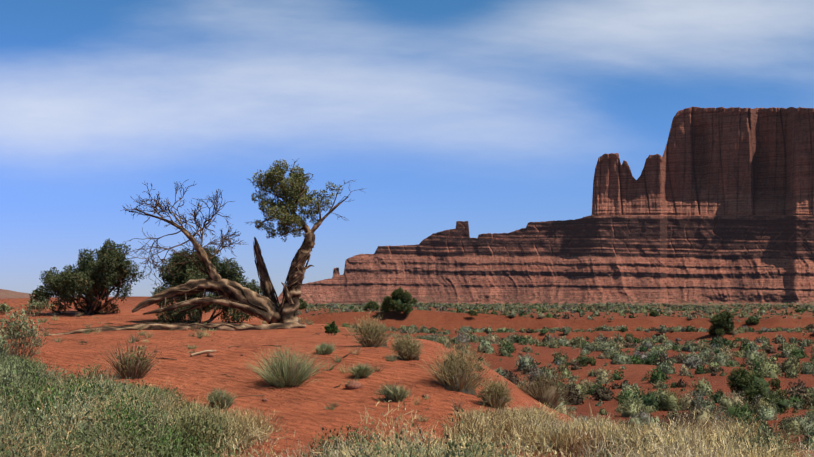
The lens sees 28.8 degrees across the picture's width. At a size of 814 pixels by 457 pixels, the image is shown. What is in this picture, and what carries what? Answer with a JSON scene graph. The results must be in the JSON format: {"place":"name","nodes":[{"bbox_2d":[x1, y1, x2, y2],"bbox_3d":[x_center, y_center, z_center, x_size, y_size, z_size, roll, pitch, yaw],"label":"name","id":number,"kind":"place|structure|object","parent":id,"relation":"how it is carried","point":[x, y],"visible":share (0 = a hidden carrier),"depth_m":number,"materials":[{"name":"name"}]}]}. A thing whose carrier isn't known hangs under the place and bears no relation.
{"place":"outdoors","nodes":[
{"label":"outdoors","id":0,"kind":"place"},
{"bbox_2d":[0,289,813,456],"bbox_3d":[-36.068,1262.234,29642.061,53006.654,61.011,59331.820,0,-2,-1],"label":"terrain","id":1,"kind":"structure","parent":0,"point":[199,374],"depth_m":27.45,"materials":[{"name":"sand"}]},
{"bbox_2d":[28,238,144,314],"bbox_3d":[-8.090,1.328,40.327,2.613,2.243,2.726,1,-3,-29],"label":"juniper","id":2,"kind":"object","parent":1,"relation":"on","point":[91,280],"visible":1,"depth_m":40.30,"materials":[{"name":"green plant"}]},
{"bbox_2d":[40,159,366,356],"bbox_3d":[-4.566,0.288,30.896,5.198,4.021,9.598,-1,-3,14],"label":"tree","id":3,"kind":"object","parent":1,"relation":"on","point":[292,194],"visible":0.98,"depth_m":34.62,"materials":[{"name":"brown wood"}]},
{"bbox_2d":[150,245,263,324],"bbox_3d":[-4.839,1.405,37.392,2.847,2.062,2.215,2,-3,-42],"label":"juniper","id":4,"kind":"object","parent":1,"relation":"on","point":[186,271],"visible":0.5,"depth_m":36.95,"materials":[{"name":"green plant"}]},
{"bbox_2d":[26,315,510,448],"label":"stones","id":5,"kind":"object","parent":1,"relation":"on","point":[352,384],"visible":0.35,"depth_m":22.89,"materials":[{"name":"brown stone"}]},
{"bbox_2d":[0,320,539,409],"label":"dead twigs","id":6,"kind":"object","parent":1,"relation":"on","point":[232,346],"visible":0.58,"depth_m":26.59,"materials":[{"name":"brown wood"}]},
{"bbox_2d":[299,298,307,308],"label":"bush","id":7,"kind":"object","parent":1,"relation":"on","point":[302,302],"visible":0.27,"depth_m":582.41,"materials":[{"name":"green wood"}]},
{"bbox_2d":[363,301,379,310],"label":"bush","id":8,"kind":"object","parent":1,"relation":"on","point":[370,305],"visible":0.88,"depth_m":520.53,"materials":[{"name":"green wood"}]},
{"bbox_2d":[380,287,416,314],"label":"bush","id":9,"kind":"object","parent":1,"relation":"on","point":[399,300],"visible":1,"depth_m":442.08,"materials":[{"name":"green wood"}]},
{"bbox_2d":[0,296,813,456],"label":"grass","id":10,"kind":"structure","parent":1,"relation":"on","point":[292,371],"depth_m":18.90,"materials":[{"name":"green plant"}]},
{"bbox_2d":[468,309,477,316],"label":"bush","id":11,"kind":"object","parent":1,"relation":"on","point":[472,313],"visible":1,"depth_m":442.39,"materials":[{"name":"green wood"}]},
{"bbox_2d":[278,106,813,303],"bbox_3d":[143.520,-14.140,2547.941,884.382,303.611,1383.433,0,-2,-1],"label":"mesa","id":12,"kind":"structure","parent":1,"relation":"on","point":[713,205],"depth_m":2243.35,"materials":[{"name":"stone"}]},
{"bbox_2d":[280,301,813,449],"bbox_3d":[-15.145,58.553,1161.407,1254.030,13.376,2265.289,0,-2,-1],"label":"desert shrubs","id":13,"kind":"object","parent":1,"relation":"on","point":[731,410],"visible":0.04,"depth_m":144.82,"materials":[{"name":"green plant"}]},
{"bbox_2d":[533,370,565,398],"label":"brush","id":14,"kind":"object","parent":1,"relation":"on","point":[551,381],"visible":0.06,"depth_m":116.71,"materials":[{"name":"green plant"}]},
{"bbox_2d":[573,355,595,366],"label":"bush","id":15,"kind":"object","parent":1,"relation":"on","point":[584,361],"visible":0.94,"depth_m":154.65,"materials":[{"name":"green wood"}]},
{"bbox_2d":[649,309,658,315],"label":"bush","id":16,"kind":"object","parent":1,"relation":"on","point":[656,312],"visible":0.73,"depth_m":477.07,"materials":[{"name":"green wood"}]},
{"bbox_2d":[708,311,734,337],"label":"bush","id":17,"kind":"object","parent":1,"relation":"on","point":[723,324],"visible":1,"depth_m":290.81,"materials":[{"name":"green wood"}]},
{"bbox_2d":[744,316,759,324],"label":"bush","id":18,"kind":"object","parent":1,"relation":"on","point":[752,320],"visible":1,"depth_m":452.93,"materials":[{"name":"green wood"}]},
{"bbox_2d":[726,366,787,406],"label":"bush","id":19,"kind":"object","parent":1,"relation":"on","point":[751,385],"visible":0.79,"depth_m":104.12,"materials":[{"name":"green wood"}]},
{"bbox_2d":[760,392,789,413],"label":"bush","id":20,"kind":"object","parent":1,"relation":"on","point":[781,405],"visible":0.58,"depth_m":100.97,"materials":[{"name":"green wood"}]},
{"bbox_2d":[0,0,813,295],"label":"sky","id":21,"kind":"structure","parent":0,"point":[495,116],"materials":[{"name":"blue"}]}
]}

